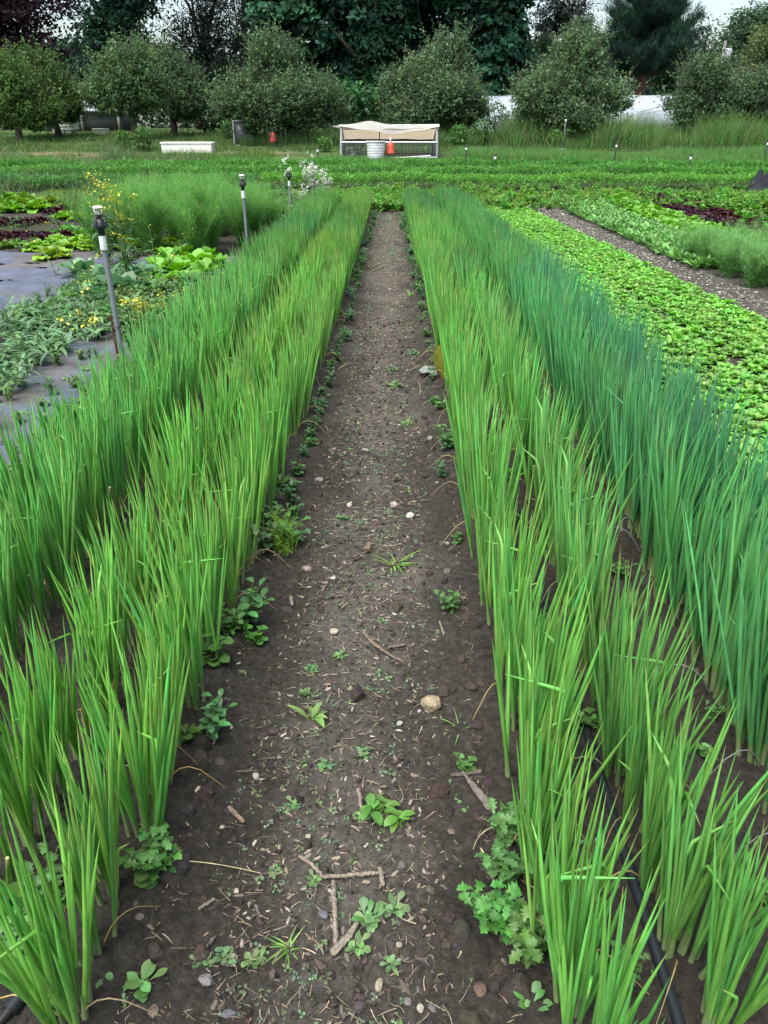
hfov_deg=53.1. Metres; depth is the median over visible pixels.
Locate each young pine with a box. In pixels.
[528,31,557,73]
[549,13,612,75]
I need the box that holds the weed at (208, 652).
[202,627,233,666]
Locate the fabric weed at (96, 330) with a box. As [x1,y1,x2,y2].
[42,315,129,341]
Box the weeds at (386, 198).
[334,180,767,212]
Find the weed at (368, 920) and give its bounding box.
[351,896,385,932]
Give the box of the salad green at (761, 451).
[746,444,767,455]
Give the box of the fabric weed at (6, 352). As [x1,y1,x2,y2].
[0,339,66,367]
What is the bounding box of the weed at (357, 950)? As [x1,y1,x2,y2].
[345,931,370,955]
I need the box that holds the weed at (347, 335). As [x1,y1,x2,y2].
[339,328,351,340]
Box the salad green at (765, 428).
[758,423,767,437]
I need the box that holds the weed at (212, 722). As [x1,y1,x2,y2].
[198,688,237,740]
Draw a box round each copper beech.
[0,0,93,129]
[49,44,93,68]
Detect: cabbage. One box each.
[142,271,182,284]
[143,246,188,259]
[144,256,179,273]
[153,256,194,272]
[168,248,214,261]
[172,243,194,255]
[173,269,205,280]
[186,257,223,277]
[195,253,230,267]
[197,246,228,258]
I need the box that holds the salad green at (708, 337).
[701,335,712,340]
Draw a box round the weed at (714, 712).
[704,700,725,720]
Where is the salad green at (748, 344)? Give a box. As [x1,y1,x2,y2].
[745,339,766,347]
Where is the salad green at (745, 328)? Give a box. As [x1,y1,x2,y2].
[737,326,755,334]
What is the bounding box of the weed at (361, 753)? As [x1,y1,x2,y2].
[355,746,372,758]
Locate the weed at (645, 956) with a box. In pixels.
[608,940,650,986]
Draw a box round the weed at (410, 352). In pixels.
[408,349,419,354]
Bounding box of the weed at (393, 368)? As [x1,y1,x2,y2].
[386,365,397,370]
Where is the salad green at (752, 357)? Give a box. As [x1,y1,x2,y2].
[750,355,762,362]
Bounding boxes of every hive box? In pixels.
[53,130,75,132]
[60,126,78,128]
[93,129,108,134]
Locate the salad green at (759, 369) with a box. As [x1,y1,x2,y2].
[750,366,767,374]
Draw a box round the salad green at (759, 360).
[752,358,767,367]
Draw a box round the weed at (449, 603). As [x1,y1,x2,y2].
[433,589,460,613]
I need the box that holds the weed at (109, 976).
[95,972,112,988]
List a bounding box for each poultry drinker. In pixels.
[270,128,276,145]
[386,135,394,153]
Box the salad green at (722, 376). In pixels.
[712,372,730,381]
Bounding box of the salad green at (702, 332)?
[695,329,711,336]
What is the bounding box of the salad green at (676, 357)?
[670,356,682,361]
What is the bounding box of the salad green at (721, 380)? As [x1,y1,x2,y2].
[710,376,731,385]
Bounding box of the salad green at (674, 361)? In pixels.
[667,360,685,365]
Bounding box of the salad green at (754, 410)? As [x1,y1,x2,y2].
[749,407,767,416]
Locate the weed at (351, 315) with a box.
[347,309,355,319]
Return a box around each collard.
[56,257,101,274]
[60,282,114,300]
[86,263,121,276]
[96,271,148,290]
[105,293,149,308]
[119,261,155,278]
[133,279,161,292]
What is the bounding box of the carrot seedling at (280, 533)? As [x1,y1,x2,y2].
[263,506,302,555]
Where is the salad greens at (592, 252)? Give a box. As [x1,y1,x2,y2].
[480,202,767,471]
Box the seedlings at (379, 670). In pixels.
[239,213,466,698]
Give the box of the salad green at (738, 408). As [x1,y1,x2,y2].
[719,403,747,417]
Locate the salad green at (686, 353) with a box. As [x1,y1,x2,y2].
[677,349,692,356]
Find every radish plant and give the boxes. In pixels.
[561,206,576,213]
[577,212,590,219]
[594,217,609,226]
[595,220,611,228]
[600,221,614,229]
[604,222,622,231]
[617,227,633,232]
[618,228,638,237]
[618,229,636,239]
[621,222,641,228]
[632,234,647,243]
[637,226,651,232]
[639,237,653,246]
[643,235,662,239]
[647,240,658,250]
[650,240,676,253]
[652,243,677,255]
[656,230,670,235]
[663,248,688,260]
[666,247,686,256]
[672,250,692,263]
[679,252,702,265]
[684,257,708,268]
[695,255,718,268]
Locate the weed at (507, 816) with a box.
[486,797,547,844]
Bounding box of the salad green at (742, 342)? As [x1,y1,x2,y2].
[736,340,746,345]
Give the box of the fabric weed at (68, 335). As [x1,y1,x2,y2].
[0,322,97,353]
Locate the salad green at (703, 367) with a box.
[687,362,710,372]
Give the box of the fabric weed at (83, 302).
[67,295,125,310]
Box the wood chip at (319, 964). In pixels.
[314,958,327,974]
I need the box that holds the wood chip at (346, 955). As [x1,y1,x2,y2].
[344,952,349,962]
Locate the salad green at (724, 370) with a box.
[718,366,729,372]
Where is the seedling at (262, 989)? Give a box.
[258,988,270,997]
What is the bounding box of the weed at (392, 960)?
[379,954,401,975]
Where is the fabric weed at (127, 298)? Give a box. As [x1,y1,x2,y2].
[63,290,141,326]
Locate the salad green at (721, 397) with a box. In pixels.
[704,394,726,401]
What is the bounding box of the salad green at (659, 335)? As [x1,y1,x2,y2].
[652,334,666,340]
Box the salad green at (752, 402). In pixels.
[741,399,757,407]
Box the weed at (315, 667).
[304,664,317,673]
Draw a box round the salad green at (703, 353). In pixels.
[690,351,707,356]
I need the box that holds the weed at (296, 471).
[289,461,304,475]
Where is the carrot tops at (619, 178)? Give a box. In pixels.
[256,168,756,190]
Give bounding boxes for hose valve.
[0,992,25,1023]
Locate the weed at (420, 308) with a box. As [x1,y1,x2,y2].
[416,301,426,310]
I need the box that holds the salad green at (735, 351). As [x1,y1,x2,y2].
[728,349,741,355]
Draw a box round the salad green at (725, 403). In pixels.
[718,402,741,412]
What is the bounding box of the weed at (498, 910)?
[457,879,523,945]
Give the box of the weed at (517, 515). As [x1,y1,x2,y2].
[512,513,520,522]
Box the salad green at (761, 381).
[753,376,767,385]
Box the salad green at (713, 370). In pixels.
[706,366,722,374]
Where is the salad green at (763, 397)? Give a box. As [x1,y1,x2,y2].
[758,393,767,402]
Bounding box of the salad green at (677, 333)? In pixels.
[670,331,690,337]
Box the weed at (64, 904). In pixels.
[44,887,66,908]
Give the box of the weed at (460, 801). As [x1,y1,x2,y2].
[454,797,468,811]
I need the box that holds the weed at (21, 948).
[0,928,31,983]
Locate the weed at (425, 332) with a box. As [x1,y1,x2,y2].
[420,326,432,335]
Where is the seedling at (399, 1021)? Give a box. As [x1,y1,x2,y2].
[391,1012,402,1023]
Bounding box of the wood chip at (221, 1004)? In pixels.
[217,998,225,1009]
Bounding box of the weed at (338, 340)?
[334,334,345,346]
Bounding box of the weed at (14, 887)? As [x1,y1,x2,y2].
[0,881,28,916]
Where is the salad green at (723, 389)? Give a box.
[705,386,729,396]
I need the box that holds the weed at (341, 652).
[333,649,348,658]
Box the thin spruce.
[209,0,258,89]
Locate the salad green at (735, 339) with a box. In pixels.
[729,337,747,341]
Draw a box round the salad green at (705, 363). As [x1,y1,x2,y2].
[699,360,712,369]
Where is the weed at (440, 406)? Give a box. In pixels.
[435,400,447,409]
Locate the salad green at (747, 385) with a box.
[731,382,757,389]
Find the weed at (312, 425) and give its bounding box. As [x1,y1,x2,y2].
[304,415,321,429]
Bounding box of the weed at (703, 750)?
[697,742,717,761]
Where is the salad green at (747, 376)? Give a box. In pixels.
[737,372,757,384]
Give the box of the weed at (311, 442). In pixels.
[305,437,317,447]
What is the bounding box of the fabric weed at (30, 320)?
[0,307,64,336]
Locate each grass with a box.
[0,128,766,152]
[0,136,207,204]
[0,146,275,169]
[25,183,767,208]
[236,115,486,146]
[236,154,457,165]
[449,143,767,164]
[487,103,767,149]
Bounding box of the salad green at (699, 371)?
[692,367,706,374]
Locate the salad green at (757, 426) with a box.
[750,421,765,430]
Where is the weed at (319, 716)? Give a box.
[287,702,326,727]
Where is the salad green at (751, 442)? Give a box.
[748,438,763,449]
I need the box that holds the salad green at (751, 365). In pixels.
[741,363,760,371]
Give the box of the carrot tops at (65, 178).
[0,169,257,189]
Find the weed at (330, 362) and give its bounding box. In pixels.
[325,358,336,368]
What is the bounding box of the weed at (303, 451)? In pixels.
[298,444,309,456]
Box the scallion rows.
[232,181,544,297]
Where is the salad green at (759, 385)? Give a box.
[753,384,765,389]
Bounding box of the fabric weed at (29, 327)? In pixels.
[2,314,86,339]
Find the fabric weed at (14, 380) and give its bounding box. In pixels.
[0,363,44,392]
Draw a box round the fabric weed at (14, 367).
[0,352,31,376]
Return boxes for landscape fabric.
[0,249,142,323]
[0,255,237,488]
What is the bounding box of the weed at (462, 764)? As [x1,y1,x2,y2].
[453,752,476,773]
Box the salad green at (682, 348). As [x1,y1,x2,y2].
[668,346,689,351]
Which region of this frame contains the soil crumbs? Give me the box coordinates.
[10,316,767,1023]
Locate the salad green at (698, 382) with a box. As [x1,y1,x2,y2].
[694,377,706,388]
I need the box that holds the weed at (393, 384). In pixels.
[385,380,402,388]
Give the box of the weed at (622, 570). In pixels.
[611,557,638,577]
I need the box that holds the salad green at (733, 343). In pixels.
[725,342,745,349]
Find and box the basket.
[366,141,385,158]
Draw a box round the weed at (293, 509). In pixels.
[286,503,303,518]
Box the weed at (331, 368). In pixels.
[322,363,334,377]
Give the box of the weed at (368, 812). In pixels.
[353,793,383,825]
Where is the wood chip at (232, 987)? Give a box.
[228,982,236,992]
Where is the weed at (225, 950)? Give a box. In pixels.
[213,946,236,964]
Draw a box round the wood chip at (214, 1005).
[211,1000,217,1009]
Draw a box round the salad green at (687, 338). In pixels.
[677,336,695,343]
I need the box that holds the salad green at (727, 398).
[720,395,739,403]
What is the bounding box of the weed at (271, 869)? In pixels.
[268,863,282,878]
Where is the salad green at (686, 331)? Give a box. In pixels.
[681,328,692,335]
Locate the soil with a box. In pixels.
[0,187,165,251]
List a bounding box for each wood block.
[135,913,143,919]
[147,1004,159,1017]
[322,832,329,838]
[375,978,382,991]
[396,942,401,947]
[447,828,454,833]
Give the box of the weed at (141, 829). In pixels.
[139,821,169,841]
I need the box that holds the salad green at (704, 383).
[701,380,715,388]
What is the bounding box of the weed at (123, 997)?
[121,992,127,1007]
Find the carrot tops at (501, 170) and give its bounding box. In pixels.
[0,159,767,181]
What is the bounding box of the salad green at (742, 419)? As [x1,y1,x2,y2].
[726,414,752,425]
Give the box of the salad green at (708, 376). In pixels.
[702,372,726,381]
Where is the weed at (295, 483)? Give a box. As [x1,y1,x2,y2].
[288,477,302,491]
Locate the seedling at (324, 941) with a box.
[318,939,326,947]
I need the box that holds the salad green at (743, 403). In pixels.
[736,401,750,407]
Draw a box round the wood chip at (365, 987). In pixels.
[362,983,369,991]
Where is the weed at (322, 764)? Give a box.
[318,758,334,771]
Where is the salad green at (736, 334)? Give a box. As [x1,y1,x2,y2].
[732,332,740,338]
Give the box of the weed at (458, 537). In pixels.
[451,531,462,543]
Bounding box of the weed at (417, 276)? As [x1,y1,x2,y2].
[414,271,422,281]
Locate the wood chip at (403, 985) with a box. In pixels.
[399,979,410,995]
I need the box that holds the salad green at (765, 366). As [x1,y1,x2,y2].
[760,362,767,369]
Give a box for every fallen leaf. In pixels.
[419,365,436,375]
[433,345,444,377]
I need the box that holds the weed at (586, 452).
[572,445,592,463]
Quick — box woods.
[0,24,678,127]
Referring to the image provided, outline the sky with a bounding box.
[13,0,767,124]
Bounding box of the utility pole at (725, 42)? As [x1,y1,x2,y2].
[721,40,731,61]
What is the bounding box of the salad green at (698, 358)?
[696,356,711,365]
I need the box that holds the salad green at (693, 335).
[684,333,698,338]
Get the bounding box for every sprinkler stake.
[92,206,123,365]
[239,174,248,246]
[286,169,291,208]
[614,142,617,159]
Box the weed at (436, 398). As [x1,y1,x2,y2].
[429,396,440,404]
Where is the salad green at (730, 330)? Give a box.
[723,328,739,334]
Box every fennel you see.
[58,183,116,254]
[73,194,132,249]
[80,176,142,234]
[93,170,151,237]
[100,172,174,254]
[107,175,174,246]
[109,174,160,197]
[128,165,181,227]
[129,166,197,243]
[148,173,230,249]
[152,193,173,235]
[159,166,212,200]
[161,165,226,190]
[166,195,200,239]
[172,171,238,253]
[190,172,239,225]
[197,178,245,236]
[199,197,234,242]
[216,176,285,233]
[217,169,268,210]
[218,180,263,246]
[231,190,272,241]
[246,179,291,228]
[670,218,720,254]
[683,218,726,258]
[700,229,752,277]
[712,217,753,246]
[712,228,739,269]
[716,226,767,272]
[732,215,767,241]
[735,231,766,277]
[737,231,767,287]
[749,228,767,244]
[750,239,767,285]
[755,228,767,244]
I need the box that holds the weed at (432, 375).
[428,369,437,380]
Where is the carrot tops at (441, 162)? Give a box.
[0,155,767,174]
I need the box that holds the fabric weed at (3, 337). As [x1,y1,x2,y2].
[0,328,52,345]
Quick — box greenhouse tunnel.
[476,95,696,130]
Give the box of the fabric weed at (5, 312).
[0,293,31,321]
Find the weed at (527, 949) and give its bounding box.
[507,897,550,968]
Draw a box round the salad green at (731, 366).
[723,364,739,371]
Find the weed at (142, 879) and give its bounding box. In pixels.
[127,845,171,888]
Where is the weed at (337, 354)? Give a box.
[327,348,342,360]
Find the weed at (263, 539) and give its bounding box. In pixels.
[251,513,281,554]
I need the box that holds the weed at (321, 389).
[317,386,327,394]
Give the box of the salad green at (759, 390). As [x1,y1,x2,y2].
[745,387,767,401]
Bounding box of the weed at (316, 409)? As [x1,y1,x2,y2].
[310,394,330,414]
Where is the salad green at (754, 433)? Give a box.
[742,429,763,438]
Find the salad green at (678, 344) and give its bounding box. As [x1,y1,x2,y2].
[667,342,682,348]
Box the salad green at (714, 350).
[708,347,727,354]
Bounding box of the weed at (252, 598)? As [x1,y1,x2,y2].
[236,577,274,629]
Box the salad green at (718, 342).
[710,338,725,345]
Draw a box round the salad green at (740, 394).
[731,391,747,397]
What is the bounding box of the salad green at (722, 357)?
[714,354,729,362]
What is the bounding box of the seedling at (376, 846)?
[375,843,382,850]
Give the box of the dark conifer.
[528,0,601,51]
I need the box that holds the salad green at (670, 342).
[662,339,675,345]
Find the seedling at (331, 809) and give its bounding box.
[328,806,336,813]
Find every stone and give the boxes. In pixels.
[198,974,213,985]
[221,1009,237,1017]
[252,772,259,779]
[302,566,311,571]
[315,477,323,481]
[318,910,328,919]
[330,628,338,634]
[390,502,397,507]
[398,860,405,868]
[403,997,411,1006]
[406,512,413,517]
[416,1003,423,1012]
[420,695,440,711]
[428,1003,436,1012]
[443,568,450,573]
[473,982,487,996]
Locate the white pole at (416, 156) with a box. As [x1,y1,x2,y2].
[397,155,430,157]
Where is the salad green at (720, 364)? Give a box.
[716,362,733,370]
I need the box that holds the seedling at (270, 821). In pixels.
[261,819,272,827]
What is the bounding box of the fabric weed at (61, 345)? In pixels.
[17,328,88,351]
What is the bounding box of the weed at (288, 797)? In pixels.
[283,795,300,813]
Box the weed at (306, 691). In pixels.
[298,688,310,697]
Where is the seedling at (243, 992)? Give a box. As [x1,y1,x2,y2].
[237,984,246,995]
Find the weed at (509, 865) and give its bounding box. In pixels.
[474,815,549,884]
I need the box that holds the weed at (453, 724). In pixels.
[441,710,469,743]
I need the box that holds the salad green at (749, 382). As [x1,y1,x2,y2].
[737,380,755,384]
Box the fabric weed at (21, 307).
[0,295,38,319]
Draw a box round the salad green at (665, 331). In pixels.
[659,330,671,334]
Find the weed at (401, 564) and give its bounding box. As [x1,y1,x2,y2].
[370,549,428,574]
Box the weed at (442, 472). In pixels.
[433,460,445,476]
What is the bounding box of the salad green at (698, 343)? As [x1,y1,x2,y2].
[685,340,703,347]
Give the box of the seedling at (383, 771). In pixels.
[379,770,386,776]
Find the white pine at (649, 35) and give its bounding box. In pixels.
[594,0,714,94]
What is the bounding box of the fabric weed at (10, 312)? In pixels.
[0,302,41,335]
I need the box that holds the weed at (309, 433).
[304,427,317,437]
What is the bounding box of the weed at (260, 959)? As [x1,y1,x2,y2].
[241,947,266,968]
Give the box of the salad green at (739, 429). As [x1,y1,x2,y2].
[731,423,749,435]
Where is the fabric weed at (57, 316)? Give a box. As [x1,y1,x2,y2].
[46,303,110,327]
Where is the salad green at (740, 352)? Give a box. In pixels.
[732,350,750,357]
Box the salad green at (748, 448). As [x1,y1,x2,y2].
[726,446,752,454]
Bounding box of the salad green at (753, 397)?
[745,394,761,402]
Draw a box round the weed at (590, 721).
[573,707,596,728]
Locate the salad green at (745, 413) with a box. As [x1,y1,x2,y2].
[732,409,757,420]
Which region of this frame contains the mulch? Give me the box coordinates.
[523,201,767,317]
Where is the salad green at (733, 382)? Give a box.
[723,378,744,387]
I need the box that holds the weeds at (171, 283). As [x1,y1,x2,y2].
[0,186,309,538]
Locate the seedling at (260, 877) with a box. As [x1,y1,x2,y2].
[255,876,263,884]
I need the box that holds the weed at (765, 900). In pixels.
[755,875,767,909]
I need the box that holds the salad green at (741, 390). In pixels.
[723,386,751,396]
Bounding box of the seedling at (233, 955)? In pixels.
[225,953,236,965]
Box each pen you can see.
[232,120,281,145]
[332,121,439,158]
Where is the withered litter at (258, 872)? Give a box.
[16,364,684,910]
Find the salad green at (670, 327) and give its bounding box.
[664,324,678,329]
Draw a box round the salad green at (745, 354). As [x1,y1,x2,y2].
[736,350,749,356]
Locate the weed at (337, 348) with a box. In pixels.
[334,344,343,350]
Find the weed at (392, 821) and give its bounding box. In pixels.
[384,808,414,833]
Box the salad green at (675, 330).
[668,329,686,334]
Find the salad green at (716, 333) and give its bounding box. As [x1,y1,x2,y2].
[705,331,722,337]
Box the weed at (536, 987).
[513,981,552,1011]
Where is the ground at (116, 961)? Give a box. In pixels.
[0,125,767,1023]
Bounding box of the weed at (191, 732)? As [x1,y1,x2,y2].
[181,723,201,746]
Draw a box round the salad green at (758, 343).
[744,341,764,347]
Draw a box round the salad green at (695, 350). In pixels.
[687,347,701,356]
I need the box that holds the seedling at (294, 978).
[292,972,301,980]
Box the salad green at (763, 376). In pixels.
[745,374,767,383]
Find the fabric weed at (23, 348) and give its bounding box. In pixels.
[0,339,40,359]
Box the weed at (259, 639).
[240,624,267,646]
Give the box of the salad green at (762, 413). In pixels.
[756,408,767,415]
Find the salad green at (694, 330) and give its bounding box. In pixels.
[686,327,699,333]
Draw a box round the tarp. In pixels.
[740,168,767,193]
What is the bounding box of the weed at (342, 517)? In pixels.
[336,515,347,520]
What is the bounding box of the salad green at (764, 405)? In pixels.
[753,403,767,409]
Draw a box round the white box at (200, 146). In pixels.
[160,142,215,152]
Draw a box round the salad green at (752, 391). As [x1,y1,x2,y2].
[743,388,758,396]
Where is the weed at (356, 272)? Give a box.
[352,267,361,277]
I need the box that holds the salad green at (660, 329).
[655,327,666,333]
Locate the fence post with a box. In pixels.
[561,119,566,151]
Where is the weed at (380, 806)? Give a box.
[371,795,399,814]
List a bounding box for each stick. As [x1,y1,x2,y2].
[192,935,216,963]
[198,898,215,909]
[227,806,244,822]
[289,596,293,605]
[298,855,384,878]
[330,921,358,955]
[331,879,338,943]
[356,787,362,813]
[362,631,395,658]
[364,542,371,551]
[378,866,384,886]
[388,643,405,647]
[451,769,481,775]
[462,771,490,810]
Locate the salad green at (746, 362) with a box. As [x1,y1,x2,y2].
[735,359,760,368]
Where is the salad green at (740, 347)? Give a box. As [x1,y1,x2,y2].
[734,344,749,350]
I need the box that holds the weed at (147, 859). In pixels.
[119,824,182,880]
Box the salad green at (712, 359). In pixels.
[703,355,720,364]
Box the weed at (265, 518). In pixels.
[255,501,285,524]
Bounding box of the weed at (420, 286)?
[416,283,423,292]
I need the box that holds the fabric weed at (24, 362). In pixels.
[0,351,35,376]
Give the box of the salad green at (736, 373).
[726,370,746,379]
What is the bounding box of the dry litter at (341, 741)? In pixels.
[115,219,522,1023]
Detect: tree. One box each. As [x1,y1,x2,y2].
[0,34,93,137]
[0,39,75,140]
[59,0,174,115]
[67,16,182,138]
[134,23,222,134]
[149,0,250,129]
[194,3,356,146]
[236,0,351,78]
[303,0,423,121]
[361,14,500,132]
[399,0,463,64]
[423,0,539,95]
[503,3,647,136]
[648,0,696,94]
[651,34,767,133]
[678,11,734,91]
[710,0,767,73]
[728,18,767,78]
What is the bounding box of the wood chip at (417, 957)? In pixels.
[414,954,425,961]
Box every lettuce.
[0,190,17,198]
[0,198,27,207]
[0,200,27,211]
[0,219,7,225]
[0,233,11,240]
[0,239,20,247]
[4,193,22,202]
[7,219,19,226]
[9,238,27,245]
[10,229,23,233]
[10,233,23,239]
[15,221,32,226]
[16,191,31,198]
[16,199,51,213]
[19,193,39,201]
[19,195,54,209]
[19,232,38,240]
[22,238,49,251]
[24,217,39,225]
[30,245,72,260]
[33,233,49,239]
[34,216,48,222]
[40,209,54,214]
[42,231,61,234]
[43,193,68,205]
[44,238,59,244]
[45,233,67,239]
[48,211,69,219]
[50,206,65,211]
[52,239,76,250]
[57,229,73,235]
[58,223,81,228]
[60,235,80,244]
[65,224,76,230]
[72,229,84,235]
[73,233,91,239]
[76,240,95,250]
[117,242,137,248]
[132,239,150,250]
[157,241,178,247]
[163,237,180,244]
[605,195,620,199]
[621,204,636,210]
[629,205,646,212]
[630,208,645,212]
[635,211,649,217]
[644,212,657,218]
[653,205,663,210]
[659,216,669,223]
[664,218,688,225]
[672,222,689,226]
[678,217,689,221]
[682,215,701,219]
[699,212,712,214]
[702,193,710,199]
[702,221,715,225]
[705,207,719,211]
[713,208,727,213]
[716,203,727,208]
[719,211,734,216]
[724,207,738,211]
[731,203,744,209]
[731,214,741,219]
[732,197,746,202]
[734,210,753,214]
[736,212,761,220]
[743,207,754,211]
[750,203,761,210]
[750,218,763,223]
[752,209,764,216]
[755,216,767,225]
[760,207,767,214]
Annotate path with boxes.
[117,210,517,1023]
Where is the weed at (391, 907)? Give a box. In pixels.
[375,890,410,920]
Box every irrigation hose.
[0,317,273,733]
[53,755,127,921]
[488,420,685,1023]
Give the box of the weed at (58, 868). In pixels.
[18,842,71,907]
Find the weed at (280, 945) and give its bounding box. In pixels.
[260,925,303,969]
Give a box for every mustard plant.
[25,222,60,275]
[56,309,98,333]
[71,249,101,302]
[80,170,117,260]
[92,175,141,278]
[117,294,165,319]
[145,225,193,273]
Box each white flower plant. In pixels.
[277,154,294,196]
[299,151,315,195]
[299,182,317,198]
[308,162,325,188]
[320,169,332,189]
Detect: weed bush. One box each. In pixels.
[112,130,133,148]
[131,124,154,151]
[191,88,229,131]
[220,119,234,139]
[316,136,332,151]
[330,75,372,129]
[346,78,386,122]
[373,90,391,123]
[448,122,470,147]
[469,119,493,143]
[485,101,510,131]
[548,129,562,147]
[612,131,627,146]
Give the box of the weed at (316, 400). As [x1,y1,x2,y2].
[314,396,323,405]
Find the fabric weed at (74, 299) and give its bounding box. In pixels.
[48,288,106,316]
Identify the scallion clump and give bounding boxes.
[0,393,58,516]
[0,411,27,527]
[0,435,91,608]
[0,449,17,543]
[0,479,50,629]
[0,494,27,661]
[0,536,8,676]
[0,610,67,810]
[0,622,56,863]
[0,737,155,966]
[0,769,14,915]
[0,773,160,1023]
[4,400,66,505]
[16,595,104,785]
[23,383,91,474]
[24,416,85,577]
[41,403,96,557]
[45,381,83,442]
[45,516,126,686]
[45,696,122,906]
[46,387,114,540]
[46,550,135,726]
[57,353,114,465]
[68,376,144,520]
[73,491,157,653]
[74,640,175,842]
[75,362,142,501]
[77,338,116,413]
[81,608,223,793]
[89,354,133,450]
[94,344,138,398]
[104,327,151,399]
[105,480,153,617]
[109,513,208,710]
[113,368,148,482]
[115,299,169,381]
[117,358,153,474]
[122,463,186,601]
[123,313,160,410]
[125,313,185,432]
[127,411,206,566]
[131,583,186,745]
[132,335,180,444]
[135,364,167,460]
[139,495,228,663]
[143,309,177,368]
[144,302,185,360]
[148,389,204,513]
[150,420,197,544]
[154,294,191,352]
[156,322,190,424]
[156,473,233,637]
[159,391,220,511]
[162,288,189,367]
[164,276,194,338]
[169,311,223,386]
[169,462,274,612]
[170,320,202,414]
[172,376,225,495]
[173,323,201,402]
[178,271,207,345]
[183,289,203,345]
[184,263,210,323]
[186,307,214,395]
[191,296,234,379]
[194,268,211,302]
[194,355,241,482]
[195,419,291,569]
[198,352,240,442]
[199,272,238,363]
[199,278,232,374]
[200,274,219,301]
[203,276,223,321]
[205,253,239,302]
[208,284,233,359]
[208,349,243,442]
[208,471,266,591]
[209,265,226,293]
[210,319,259,404]
[211,273,248,354]
[214,264,233,292]
[216,405,259,538]
[220,250,246,281]
[221,312,267,395]
[222,256,247,294]
[222,380,306,510]
[222,400,272,523]
[223,265,256,338]
[224,340,252,429]
[225,247,250,282]
[229,265,258,307]
[233,279,252,349]
[234,315,276,393]
[235,250,261,328]
[237,369,289,489]
[238,257,267,328]
[239,360,291,473]
[245,258,264,321]
[246,249,271,316]
[246,328,273,396]
[247,300,276,343]
[248,256,273,313]
[249,355,285,425]
[250,311,279,381]
[252,290,287,380]
[255,247,279,311]
[257,328,328,438]
[258,352,299,446]
[259,290,292,356]
[261,280,295,350]
[262,281,300,361]
[271,278,301,355]
[273,327,331,419]
[274,272,303,333]
[276,269,307,333]
[276,343,307,427]
[277,326,327,406]
[282,262,315,318]
[285,313,310,356]
[286,277,307,338]
[287,270,311,332]
[290,260,308,287]
[290,302,323,384]
[293,264,311,303]
[293,321,320,380]
[295,244,321,285]
[296,302,325,368]
[298,289,340,362]
[303,256,316,299]
[303,293,323,369]
[305,284,329,346]
[306,282,326,350]
[309,278,334,340]
[310,275,336,329]
[314,285,333,342]
[315,265,343,326]
[316,260,335,329]
[322,268,350,322]
[323,262,348,319]
[324,256,345,313]
[329,260,342,309]
[415,253,452,325]
[415,272,471,361]
[417,244,454,314]
[422,280,476,366]
[425,272,467,351]
[426,244,455,292]
[428,255,459,326]
[428,270,457,325]
[430,328,498,449]
[430,377,505,498]
[431,285,461,352]
[431,364,498,465]
[432,286,483,372]
[434,267,454,307]
[434,296,471,365]
[434,304,465,397]
[436,322,477,424]
[442,384,521,542]
[443,309,468,369]
[447,313,484,354]
[447,331,488,431]
[447,340,479,402]
[452,247,485,315]
[453,392,526,557]
[455,382,497,483]
[456,257,486,319]
[456,321,479,382]
[458,242,481,285]
[458,245,486,278]
[462,260,486,299]
[462,371,506,518]
[463,265,485,328]
[465,274,504,340]
[468,282,510,360]
[469,271,486,343]
[472,463,529,607]
[473,276,505,355]
[473,417,525,570]
[473,503,588,718]
[476,469,552,624]
[477,276,508,325]
[477,298,521,390]
[478,301,508,382]
[481,280,512,346]
[484,317,530,416]
[491,327,538,437]
[492,237,527,302]
[492,290,522,346]
[492,309,518,406]
[492,571,606,840]
[494,506,553,609]
[494,629,635,877]
[495,248,532,316]
[496,544,593,730]
[497,320,541,425]
[503,253,529,323]
[503,254,518,287]
[506,236,535,319]
[506,262,539,346]
[506,338,547,449]
[506,368,567,494]
[507,338,551,478]
[510,250,541,306]
[510,381,593,500]
[511,673,583,884]
[513,254,543,305]
[513,255,541,313]
[514,417,601,546]
[515,353,547,464]
[518,265,569,361]
[521,274,563,355]
[521,739,648,994]
[522,269,553,345]
[523,429,635,565]
[525,266,591,368]
[527,240,560,289]
[527,376,611,525]
[528,282,571,371]
[531,232,558,276]
[531,280,577,384]
[535,245,574,289]
[535,246,564,277]
[535,258,570,278]
[536,775,662,1023]
[538,296,584,389]
[539,288,584,396]
[540,427,642,603]
[545,255,575,306]
[547,258,598,306]
[549,869,669,1023]
[551,303,610,417]
[552,262,605,314]
[552,274,568,297]
[553,445,614,615]
[554,274,605,314]
[555,253,585,305]
[555,293,598,405]
[557,303,635,427]
[560,470,620,637]
[566,326,628,460]
[567,278,602,335]
[567,317,607,439]
[574,595,711,792]
[575,279,616,362]
[575,473,655,686]
[577,279,609,337]
[578,338,626,450]
[580,552,655,713]
[584,297,644,361]
[585,339,679,489]
[589,352,642,477]
[590,305,615,350]
[592,302,654,385]
[596,359,684,501]
[597,560,695,788]
[603,293,662,398]
[603,622,730,850]
[604,358,696,516]
[606,393,710,560]
[609,364,706,539]
[610,316,666,396]
[612,665,767,904]
[613,319,647,368]
[631,332,669,391]
[631,338,703,404]
[632,380,751,546]
[639,398,741,580]
[645,404,767,604]
[648,340,720,448]
[651,731,767,1023]
[654,358,701,407]
[658,474,767,705]
[663,462,767,638]
[666,365,720,503]
[681,367,747,481]
[681,453,767,668]
[694,544,767,790]
[700,787,767,1023]
[712,416,767,563]
[716,429,767,553]
[724,434,767,536]
[725,502,767,743]
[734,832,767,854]
[739,483,767,573]
[761,753,767,813]
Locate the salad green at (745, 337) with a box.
[737,334,752,341]
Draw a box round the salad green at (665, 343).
[656,341,670,348]
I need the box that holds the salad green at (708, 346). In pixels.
[699,342,715,350]
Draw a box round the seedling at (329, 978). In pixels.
[318,972,331,984]
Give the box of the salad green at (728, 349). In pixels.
[721,346,734,352]
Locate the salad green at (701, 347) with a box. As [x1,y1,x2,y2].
[689,345,709,352]

